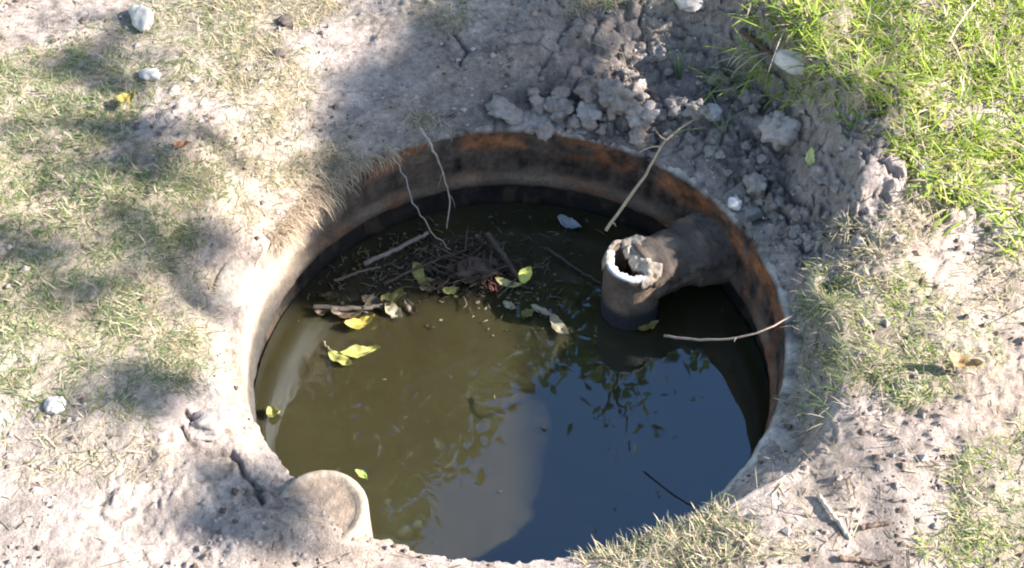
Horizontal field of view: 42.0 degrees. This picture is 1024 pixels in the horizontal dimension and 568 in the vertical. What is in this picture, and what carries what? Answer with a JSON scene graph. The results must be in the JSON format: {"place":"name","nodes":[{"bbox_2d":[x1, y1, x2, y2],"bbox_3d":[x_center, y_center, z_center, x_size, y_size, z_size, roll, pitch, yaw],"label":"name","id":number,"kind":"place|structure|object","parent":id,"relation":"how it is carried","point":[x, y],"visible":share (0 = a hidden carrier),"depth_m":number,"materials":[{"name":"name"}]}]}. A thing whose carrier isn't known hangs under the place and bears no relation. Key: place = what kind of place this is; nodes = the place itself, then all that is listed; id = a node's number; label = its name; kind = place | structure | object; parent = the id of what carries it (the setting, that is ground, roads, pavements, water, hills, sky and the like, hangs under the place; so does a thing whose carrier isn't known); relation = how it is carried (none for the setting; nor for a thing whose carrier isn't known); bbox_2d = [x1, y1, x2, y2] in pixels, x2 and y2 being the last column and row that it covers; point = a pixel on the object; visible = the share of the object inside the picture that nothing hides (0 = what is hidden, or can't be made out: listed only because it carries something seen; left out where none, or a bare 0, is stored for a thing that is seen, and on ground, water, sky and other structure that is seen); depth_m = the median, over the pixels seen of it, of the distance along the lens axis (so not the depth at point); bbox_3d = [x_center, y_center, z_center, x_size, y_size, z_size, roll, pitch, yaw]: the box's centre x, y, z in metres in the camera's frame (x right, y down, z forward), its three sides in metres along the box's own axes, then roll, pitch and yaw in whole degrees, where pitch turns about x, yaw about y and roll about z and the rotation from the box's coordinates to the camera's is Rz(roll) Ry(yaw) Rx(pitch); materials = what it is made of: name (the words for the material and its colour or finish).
{"place":"outdoors","nodes":[
{"label":"outdoors","id":0,"kind":"place"},
{"bbox_2d":[0,0,1023,567],"bbox_3d":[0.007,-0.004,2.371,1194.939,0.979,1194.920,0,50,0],"label":"ground","id":1,"kind":"structure","parent":0,"point":[82,518],"depth_m":2.43,"materials":[{"name":"soil"}]},
{"bbox_2d":[43,396,66,414],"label":"stone","id":2,"kind":"object","parent":1,"relation":"on","point":[53,405],"visible":1,"depth_m":2.20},
{"bbox_2d":[117,92,134,102],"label":"leaf","id":3,"kind":"object","parent":1,"relation":"on","point":[124,98],"visible":1,"depth_m":2.64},
{"bbox_2d":[0,0,267,460],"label":"grass","id":4,"kind":"structure","parent":1,"relation":"on","point":[93,183],"depth_m":2.48,"materials":[{"name":"plant"}]},
{"bbox_2d":[128,4,153,31],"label":"stone","id":5,"kind":"object","parent":1,"relation":"on","point":[142,17],"visible":1,"depth_m":2.79,"materials":[{"name":"stone"}]},
{"bbox_2d":[138,68,161,81],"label":"stone","id":6,"kind":"object","parent":1,"relation":"on","point":[149,74],"visible":1,"depth_m":2.70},
{"bbox_2d":[172,140,190,147],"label":"leaf","id":7,"kind":"object","parent":1,"relation":"on","point":[181,143],"visible":1,"depth_m":2.57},
{"bbox_2d":[188,408,236,440],"bbox_3d":[-0.504,0.235,2.233,0.090,0.033,0.061,-11,51,-9],"label":"soil clod","id":8,"kind":"object","parent":1,"relation":"on","point":[210,424],"visible":1,"depth_m":2.22,"materials":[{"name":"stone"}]},
{"bbox_2d":[272,48,285,57],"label":"soil clod","id":9,"kind":"object","parent":1,"relation":"on","point":[280,52],"visible":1,"depth_m":2.75,"materials":[{"name":"soil"}]},
{"bbox_2d":[275,13,294,26],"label":"soil clod","id":10,"kind":"object","parent":1,"relation":"on","point":[285,20],"visible":1,"depth_m":2.83,"materials":[{"name":"soil"}]},
{"bbox_2d":[256,143,361,267],"bbox_3d":[-0.400,-0.152,2.638,0.146,0.112,0.323,31,57,23],"label":"root fringe","id":11,"kind":"object","parent":1,"relation":"hanging from","point":[308,203],"visible":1,"depth_m":2.62,"materials":[{"name":"beige plant"}]},
{"bbox_2d":[332,131,406,190],"bbox_3d":[-0.302,-0.246,2.709,0.178,0.082,0.104,-26,55,-20],"label":"root fringe","id":12,"kind":"object","parent":1,"relation":"on","point":[362,163],"visible":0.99,"depth_m":2.70,"materials":[{"name":"beige plant"}]},
{"bbox_2d":[389,151,450,249],"bbox_3d":[-0.196,-0.164,2.754,0.153,0.200,0.029,32,57,24],"label":"root","id":13,"kind":"object","parent":1,"relation":"attached to","point":[412,201],"visible":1,"depth_m":2.73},
{"bbox_2d":[381,95,460,146],"bbox_3d":[-0.179,-0.335,2.768,0.148,0.087,0.139,-33,58,-24],"label":"grass tuft","id":14,"kind":"object","parent":1,"relation":"on","point":[421,118],"visible":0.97,"depth_m":2.76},
{"bbox_2d":[485,94,522,124],"bbox_3d":[-0.016,-0.363,2.774,0.092,0.048,0.062,22,54,17],"label":"soil clod","id":15,"kind":"object","parent":1,"relation":"on","point":[503,108],"visible":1,"depth_m":2.76,"materials":[{"name":"soil"}]},
{"bbox_2d":[213,110,803,539],"bbox_3d":[0.000,0.261,2.684,1.140,0.626,1.139,0,50,0],"label":"concrete tank","id":16,"kind":"object","parent":1,"relation":"in","point":[485,164],"visible":0.44,"depth_m":2.76,"materials":[{"name":"concrete"}]},
{"bbox_2d":[279,470,372,544],"bbox_3d":[-0.311,0.417,2.231,0.155,0.166,0.155,0,50,0],"label":"pipe","id":17,"kind":"object","parent":16,"relation":"attached to","point":[341,499],"visible":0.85,"depth_m":2.19,"materials":[{"name":"concrete"}]},
{"bbox_2d":[419,127,454,228],"bbox_3d":[-0.151,-0.224,2.776,0.033,0.203,0.112,-22,54,-18],"label":"root","id":18,"kind":"object","parent":16,"relation":"hanging from","point":[430,143],"visible":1,"depth_m":2.76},
{"bbox_2d":[254,203,769,563],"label":"water","id":19,"kind":"structure","parent":16,"relation":"in","point":[428,433],"depth_m":2.61,"materials":[{"name":"liquid"}]},
{"bbox_2d":[266,406,279,416],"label":"leaf","id":20,"kind":"object","parent":19,"relation":"on","point":[271,411],"visible":1,"depth_m":2.58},
{"bbox_2d":[328,351,352,364],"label":"leaf","id":21,"kind":"object","parent":19,"relation":"on","point":[339,357],"visible":1,"depth_m":2.67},
{"bbox_2d":[331,305,364,317],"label":"leaf","id":22,"kind":"object","parent":19,"relation":"on","point":[347,314],"visible":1,"depth_m":2.73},
{"bbox_2d":[312,294,384,311],"bbox_3d":[-0.333,0.044,2.744,0.155,0.019,0.033,-7,51,-6],"label":"stick","id":23,"kind":"object","parent":19,"relation":"on","point":[330,307],"visible":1,"depth_m":2.74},
{"bbox_2d":[333,266,380,281],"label":"twig","id":24,"kind":"object","parent":19,"relation":"on","point":[353,274],"visible":1,"depth_m":2.79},
{"bbox_2d":[344,313,374,328],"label":"leaf","id":25,"kind":"object","parent":19,"relation":"on","point":[355,323],"visible":1,"depth_m":2.72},
{"bbox_2d":[340,344,379,357],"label":"leaf","id":26,"kind":"object","parent":19,"relation":"on","point":[356,351],"visible":1,"depth_m":2.67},
{"bbox_2d":[380,288,402,303],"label":"leaf","id":27,"kind":"object","parent":19,"relation":"on","point":[394,296],"visible":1,"depth_m":2.76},
{"bbox_2d":[385,303,401,317],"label":"leaf","id":28,"kind":"object","parent":19,"relation":"on","point":[393,310],"visible":1,"depth_m":2.74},
{"bbox_2d":[363,231,428,265],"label":"branch","id":29,"kind":"object","parent":19,"relation":"on","point":[372,259],"visible":1,"depth_m":2.82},
{"bbox_2d":[442,286,458,293],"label":"leaf","id":30,"kind":"object","parent":19,"relation":"on","point":[450,290],"visible":1,"depth_m":2.78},
{"bbox_2d":[428,227,527,307],"bbox_3d":[-0.087,-0.043,2.801,0.167,0.071,0.215,-20,53,-16],"label":"root clump","id":31,"kind":"object","parent":19,"relation":"on","point":[472,270],"visible":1,"depth_m":2.79,"materials":[{"name":"plant"}]},
{"bbox_2d":[483,232,525,287],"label":"branch","id":32,"kind":"object","parent":19,"relation":"on","point":[492,240],"visible":0.96,"depth_m":2.81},
{"bbox_2d":[297,208,732,529],"bbox_3d":[0.032,0.099,2.709,0.877,0.012,0.650,36,59,26],"label":"floating debris","id":33,"kind":"object","parent":19,"relation":"on","point":[464,289],"visible":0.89,"depth_m":2.83,"materials":[{"name":"brown plant"}]},
{"bbox_2d":[361,295,390,307],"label":"leaf","id":34,"kind":"object","parent":33,"relation":"on","point":[373,300],"visible":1,"depth_m":2.75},
{"bbox_2d":[404,298,416,313],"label":"leaf","id":35,"kind":"object","parent":33,"relation":"on","point":[411,307],"visible":1,"depth_m":2.75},
{"bbox_2d":[412,262,424,281],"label":"leaf","id":36,"kind":"object","parent":33,"relation":"on","point":[418,274],"visible":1,"depth_m":2.81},
{"bbox_2d":[383,244,465,284],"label":"branch","id":37,"kind":"object","parent":33,"relation":"on","point":[410,270],"visible":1,"depth_m":2.80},
{"bbox_2d":[417,277,435,285],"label":"leaf","id":38,"kind":"object","parent":33,"relation":"on","point":[424,280],"visible":1,"depth_m":2.79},
{"bbox_2d":[495,277,521,286],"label":"leaf","id":39,"kind":"object","parent":33,"relation":"on","point":[503,282],"visible":1,"depth_m":2.78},
{"bbox_2d":[497,261,548,298],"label":"twig","id":40,"kind":"object","parent":19,"relation":"on","point":[507,287],"visible":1,"depth_m":2.78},
{"bbox_2d":[518,266,531,283],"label":"leaf","id":41,"kind":"object","parent":19,"relation":"on","point":[525,275],"visible":1,"depth_m":2.77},
{"bbox_2d":[521,309,533,317],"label":"leaf","id":42,"kind":"object","parent":19,"relation":"on","point":[526,313],"visible":1,"depth_m":2.74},
{"bbox_2d":[531,304,550,315],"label":"leaf","id":43,"kind":"object","parent":19,"relation":"on","point":[544,311],"visible":1,"depth_m":2.75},
{"bbox_2d":[550,313,568,335],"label":"leaf","id":44,"kind":"object","parent":19,"relation":"on","point":[558,325],"visible":1,"depth_m":2.72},
{"bbox_2d":[557,214,581,227],"bbox_3d":[0.124,-0.133,2.888,0.058,0.015,0.031,25,60,9],"label":"plastic scrap","id":45,"kind":"object","parent":19,"relation":"on","point":[566,221],"visible":1,"depth_m":2.89,"materials":[{"name":"plastic"}]},
{"bbox_2d":[547,247,601,284],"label":"twig","id":46,"kind":"object","parent":19,"relation":"on","point":[567,262],"visible":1,"depth_m":2.82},
{"bbox_2d":[638,320,658,330],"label":"leaf","id":47,"kind":"object","parent":19,"relation":"on","point":[651,325],"visible":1,"depth_m":2.72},
{"bbox_2d":[601,212,735,330],"bbox_3d":[0.315,-0.020,2.729,0.286,0.253,0.187,-20,53,-16],"label":"pipe","id":48,"kind":"object","parent":16,"relation":"attached to","point":[642,275],"visible":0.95,"depth_m":2.65,"materials":[{"name":"ceramic"}]},
{"bbox_2d":[0,0,1023,494],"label":"grass","id":49,"kind":"structure","parent":1,"relation":"on","point":[270,38],"depth_m":2.58,"materials":[{"name":"plant"}]},
{"bbox_2d":[0,0,1023,567],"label":"dirt crumbs","id":50,"kind":"object","parent":1,"relation":"on","point":[404,550],"visible":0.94,"depth_m":2.33,"materials":[{"name":"soil"}]},
{"bbox_2d":[0,0,1023,567],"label":"straw litter","id":51,"kind":"object","parent":1,"relation":"on","point":[710,506],"visible":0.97,"depth_m":2.22,"materials":[{"name":"beige plant"}]},
{"bbox_2d":[527,87,539,96],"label":"soil clod","id":52,"kind":"object","parent":1,"relation":"on","point":[532,91],"visible":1,"depth_m":2.80,"materials":[{"name":"soil"}]},
{"bbox_2d":[528,93,545,107],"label":"soil clod","id":53,"kind":"object","parent":1,"relation":"on","point":[535,99],"visible":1,"depth_m":2.79,"materials":[{"name":"soil"}]},
{"bbox_2d":[530,103,545,115],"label":"soil clod","id":54,"kind":"object","parent":1,"relation":"on","point":[539,110],"visible":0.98,"depth_m":2.79,"materials":[{"name":"soil"}]},
{"bbox_2d":[535,120,555,141],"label":"soil clod","id":55,"kind":"object","parent":1,"relation":"on","point":[545,131],"visible":1,"depth_m":2.75,"materials":[{"name":"soil"}]},
{"bbox_2d":[546,97,575,123],"bbox_3d":[0.103,-0.364,2.789,0.062,0.058,0.071,-12,51,-9],"label":"soil clod","id":56,"kind":"object","parent":1,"relation":"on","point":[561,110],"visible":0.94,"depth_m":2.77,"materials":[{"name":"soil"}]},
{"bbox_2d":[551,85,570,99],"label":"soil clod","id":57,"kind":"object","parent":1,"relation":"on","point":[563,91],"visible":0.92,"depth_m":2.78,"materials":[{"name":"soil"}]},
{"bbox_2d":[567,114,581,128],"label":"soil clod","id":58,"kind":"object","parent":1,"relation":"on","point":[574,121],"visible":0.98,"depth_m":2.75,"materials":[{"name":"soil"}]},
{"bbox_2d":[573,80,602,110],"bbox_3d":[0.168,-0.392,2.778,0.066,0.050,0.083,-23,54,-18],"label":"soil clod","id":59,"kind":"object","parent":1,"relation":"on","point":[585,90],"visible":0.73,"depth_m":2.76,"materials":[{"name":"soil"}]},
{"bbox_2d":[575,101,602,121],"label":"soil clod","id":60,"kind":"object","parent":1,"relation":"on","point":[584,112],"visible":0.99,"depth_m":2.75,"materials":[{"name":"soil"}]},
{"bbox_2d":[581,120,597,130],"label":"soil clod","id":61,"kind":"object","parent":1,"relation":"on","point":[589,125],"visible":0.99,"depth_m":2.75,"materials":[{"name":"soil"}]},
{"bbox_2d":[566,528,647,567],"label":"grass tuft","id":62,"kind":"object","parent":1,"relation":"on","point":[626,541],"visible":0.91,"depth_m":2.12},
{"bbox_2d":[598,77,635,115],"bbox_3d":[0.208,-0.388,2.748,0.083,0.075,0.076,26,55,20],"label":"soil clod","id":63,"kind":"object","parent":1,"relation":"on","point":[616,96],"visible":1,"depth_m":2.73,"materials":[{"name":"soil"}]},
{"bbox_2d":[623,99,641,115],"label":"soil clod","id":64,"kind":"object","parent":1,"relation":"on","point":[632,106],"visible":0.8,"depth_m":2.74,"materials":[{"name":"soil"}]},
{"bbox_2d":[628,130,644,145],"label":"soil clod","id":65,"kind":"object","parent":1,"relation":"on","point":[637,140],"visible":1,"depth_m":2.71,"materials":[{"name":"soil"}]},
{"bbox_2d":[625,78,649,102],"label":"soil clod","id":66,"kind":"object","parent":1,"relation":"on","point":[638,87],"visible":0.59,"depth_m":2.78,"materials":[{"name":"soil"}]},
{"bbox_2d":[628,127,646,138],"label":"soil clod","id":67,"kind":"object","parent":1,"relation":"on","point":[635,130],"visible":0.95,"depth_m":2.72,"materials":[{"name":"soil"}]},
{"bbox_2d":[625,99,659,129],"bbox_3d":[0.268,-0.348,2.751,0.074,0.050,0.066,-8,51,-7],"label":"soil clod","id":68,"kind":"object","parent":1,"relation":"on","point":[648,112],"visible":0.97,"depth_m":2.73,"materials":[{"name":"soil"}]},
{"bbox_2d":[604,119,694,230],"bbox_3d":[0.282,-0.244,2.700,0.062,0.101,0.342,33,58,24],"label":"stick","id":69,"kind":"object","parent":1,"relation":"on","point":[613,219],"visible":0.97,"depth_m":2.67,"materials":[{"name":"wood"}]},
{"bbox_2d":[646,43,667,64],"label":"soil clod","id":70,"kind":"object","parent":1,"relation":"on","point":[658,53],"visible":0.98,"depth_m":2.85,"materials":[{"name":"soil"}]},
{"bbox_2d":[652,103,668,125],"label":"soil clod","id":71,"kind":"object","parent":1,"relation":"on","point":[663,116],"visible":0.39,"depth_m":2.76,"materials":[{"name":"soil"}]},
{"bbox_2d":[664,96,688,118],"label":"soil clod","id":72,"kind":"object","parent":1,"relation":"on","point":[677,107],"visible":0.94,"depth_m":2.74,"materials":[{"name":"soil"}]},
{"bbox_2d":[531,492,821,567],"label":"grass","id":73,"kind":"structure","parent":1,"relation":"on","point":[689,557],"depth_m":2.08,"materials":[{"name":"plant"}]},
{"bbox_2d":[667,40,695,79],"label":"weed","id":74,"kind":"object","parent":1,"relation":"on","point":[679,68],"visible":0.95,"depth_m":2.83,"materials":[{"name":"green plant"}]},
{"bbox_2d":[675,0,704,11],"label":"stone","id":75,"kind":"object","parent":1,"relation":"on","point":[690,5],"visible":1,"depth_m":2.80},
{"bbox_2d":[681,98,709,120],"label":"soil clod","id":76,"kind":"object","parent":1,"relation":"on","point":[694,113],"visible":0.98,"depth_m":2.72,"materials":[{"name":"soil"}]},
{"bbox_2d":[670,87,746,154],"bbox_3d":[0.418,-0.347,2.677,0.148,0.159,0.220,20,53,16],"label":"weed","id":77,"kind":"object","parent":1,"relation":"on","point":[724,128],"visible":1,"depth_m":2.70,"materials":[{"name":"green plant"}]},
{"bbox_2d":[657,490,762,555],"bbox_3d":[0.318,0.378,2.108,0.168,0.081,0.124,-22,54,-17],"label":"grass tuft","id":78,"kind":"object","parent":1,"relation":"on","point":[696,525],"visible":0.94,"depth_m":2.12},
{"bbox_2d":[702,145,720,157],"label":"soil clod","id":79,"kind":"object","parent":1,"relation":"on","point":[710,151],"visible":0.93,"depth_m":2.70,"materials":[{"name":"soil"}]},
{"bbox_2d":[706,71,718,85],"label":"soil clod","id":80,"kind":"object","parent":1,"relation":"on","point":[712,83],"visible":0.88,"depth_m":2.79,"materials":[{"name":"soil"}]},
{"bbox_2d":[705,103,722,121],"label":"stone","id":81,"kind":"object","parent":1,"relation":"on","point":[716,111],"visible":0.89,"depth_m":2.72,"materials":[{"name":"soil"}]},
{"bbox_2d":[663,308,803,341],"bbox_3d":[0.406,0.086,2.373,0.255,0.086,0.082,-5,51,-5],"label":"twig","id":82,"kind":"object","parent":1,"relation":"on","point":[706,339],"visible":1,"depth_m":2.35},
{"bbox_2d":[727,196,741,210],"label":"pebble","id":83,"kind":"object","parent":1,"relation":"on","point":[734,202],"visible":1,"depth_m":2.60,"materials":[{"name":"stone"}]},
{"bbox_2d":[687,14,784,106],"bbox_3d":[0.439,-0.435,2.736,0.188,0.207,0.181,21,53,16],"label":"grass tuft","id":84,"kind":"object","parent":1,"relation":"on","point":[754,68],"visible":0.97,"depth_m":2.75,"materials":[{"name":"plant"}]},
{"bbox_2d":[731,100,743,113],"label":"soil clod","id":85,"kind":"object","parent":1,"relation":"on","point":[735,108],"visible":0.93,"depth_m":2.77,"materials":[{"name":"soil"}]},
{"bbox_2d":[737,88,766,108],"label":"soil clod","id":86,"kind":"object","parent":1,"relation":"on","point":[746,97],"visible":0.94,"depth_m":2.75,"materials":[{"name":"soil"}]},
{"bbox_2d":[747,103,760,114],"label":"soil clod","id":87,"kind":"object","parent":1,"relation":"on","point":[754,109],"visible":1,"depth_m":2.73,"materials":[{"name":"soil"}]},
{"bbox_2d":[742,172,766,195],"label":"soil clod","id":88,"kind":"object","parent":1,"relation":"on","point":[754,182],"visible":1,"depth_m":2.60,"materials":[{"name":"soil"}]},
{"bbox_2d":[739,27,773,54],"bbox_3d":[0.505,-0.497,2.742,0.016,0.018,0.097,-30,56,-23],"label":"stick","id":89,"kind":"object","parent":1,"relation":"on","point":[744,32],"visible":0.98,"depth_m":2.74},
{"bbox_2d":[756,154,769,163],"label":"soil clod","id":90,"kind":"object","parent":1,"relation":"on","point":[763,158],"visible":1,"depth_m":2.65,"materials":[{"name":"soil"}]},
{"bbox_2d":[773,194,785,207],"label":"soil clod","id":91,"kind":"object","parent":1,"relation":"on","point":[778,199],"visible":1,"depth_m":2.60,"materials":[{"name":"soil"}]},
{"bbox_2d":[758,110,801,152],"bbox_3d":[0.532,-0.313,2.665,0.089,0.079,0.110,-6,51,-5],"label":"soil clod","id":92,"kind":"object","parent":1,"relation":"on","point":[779,129],"visible":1,"depth_m":2.63,"materials":[{"name":"soil"}]},
{"bbox_2d":[774,49,804,75],"bbox_3d":[0.575,-0.445,2.675,0.100,0.033,0.060,20,53,16],"label":"stone","id":93,"kind":"object","parent":1,"relation":"on","point":[783,58],"visible":0.6,"depth_m":2.67,"materials":[{"name":"stone"}]},
{"bbox_2d":[789,225,802,234],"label":"soil clod","id":94,"kind":"object","parent":1,"relation":"on","point":[797,228],"visible":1,"depth_m":2.54,"materials":[{"name":"soil"}]},
{"bbox_2d":[789,205,804,221],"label":"soil clod","id":95,"kind":"object","parent":1,"relation":"on","point":[796,213],"visible":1,"depth_m":2.56,"materials":[{"name":"soil"}]},
{"bbox_2d":[803,239,815,253],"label":"soil clod","id":96,"kind":"object","parent":1,"relation":"on","point":[809,247],"visible":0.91,"depth_m":2.51,"materials":[{"name":"soil"}]},
{"bbox_2d":[805,147,814,166],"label":"leaf","id":97,"kind":"object","parent":1,"relation":"on","point":[809,159],"visible":1,"depth_m":2.56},
{"bbox_2d":[771,360,855,450],"bbox_3d":[0.508,0.193,2.274,0.152,0.131,0.191,0,50,0],"label":"weed","id":98,"kind":"object","parent":1,"relation":"on","point":[806,404],"visible":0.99,"depth_m":2.27,"materials":[{"name":"green plant"}]},
{"bbox_2d":[808,163,829,185],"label":"soil clod","id":99,"kind":"object","parent":1,"relation":"on","point":[819,174],"visible":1,"depth_m":2.54,"materials":[{"name":"soil"}]},
{"bbox_2d":[780,261,861,342],"bbox_3d":[0.548,0.035,2.384,0.158,0.104,0.159,0,50,0],"label":"weed","id":100,"kind":"object","parent":1,"relation":"on","point":[803,305],"visible":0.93,"depth_m":2.38,"materials":[{"name":"green plant"}]},
{"bbox_2d":[791,289,869,388],"bbox_3d":[0.548,0.110,2.314,0.157,0.113,0.216,20,53,16],"label":"weed","id":101,"kind":"object","parent":1,"relation":"on","point":[820,357],"visible":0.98,"depth_m":2.32,"materials":[{"name":"green plant"}]},
{"bbox_2d":[816,494,851,539],"bbox_3d":[0.497,0.360,2.067,0.012,0.024,0.092,-17,52,-14],"label":"wood chip","id":102,"kind":"object","parent":1,"relation":"on","point":[821,499],"visible":1,"depth_m":2.06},
{"bbox_2d":[848,234,866,250],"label":"soil clod","id":103,"kind":"object","parent":1,"relation":"on","point":[857,241],"visible":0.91,"depth_m":2.44,"materials":[{"name":"soil"}]},
{"bbox_2d":[838,554,883,566],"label":"wood chip","id":104,"kind":"object","parent":1,"relation":"on","point":[855,558],"visible":1,"depth_m":2.01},
{"bbox_2d":[843,109,886,150],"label":"weed","id":105,"kind":"object","parent":1,"relation":"on","point":[869,133],"visible":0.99,"depth_m":2.52,"materials":[{"name":"green plant"}]},
{"bbox_2d":[860,521,890,530],"bbox_3d":[0.557,0.370,2.047,0.052,0.011,0.011,-9,51,-7],"label":"wood chip","id":106,"kind":"object","parent":1,"relation":"on","point":[873,525],"visible":1,"depth_m":2.04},
{"bbox_2d":[801,254,1023,567],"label":"grass","id":107,"kind":"structure","parent":1,"relation":"on","point":[935,355],"depth_m":2.25,"materials":[{"name":"plant"}]},
{"bbox_2d":[948,351,982,368],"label":"leaf","id":108,"kind":"object","parent":1,"relation":"on","point":[960,360],"visible":1,"depth_m":2.22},
{"bbox_2d":[715,0,1023,272],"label":"grass","id":109,"kind":"structure","parent":0,"point":[940,150],"depth_m":2.60,"materials":[{"name":"plant"}]},
{"bbox_2d":[947,0,977,42],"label":"stalk","id":110,"kind":"object","parent":109,"relation":"on","point":[974,3],"visible":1,"depth_m":2.66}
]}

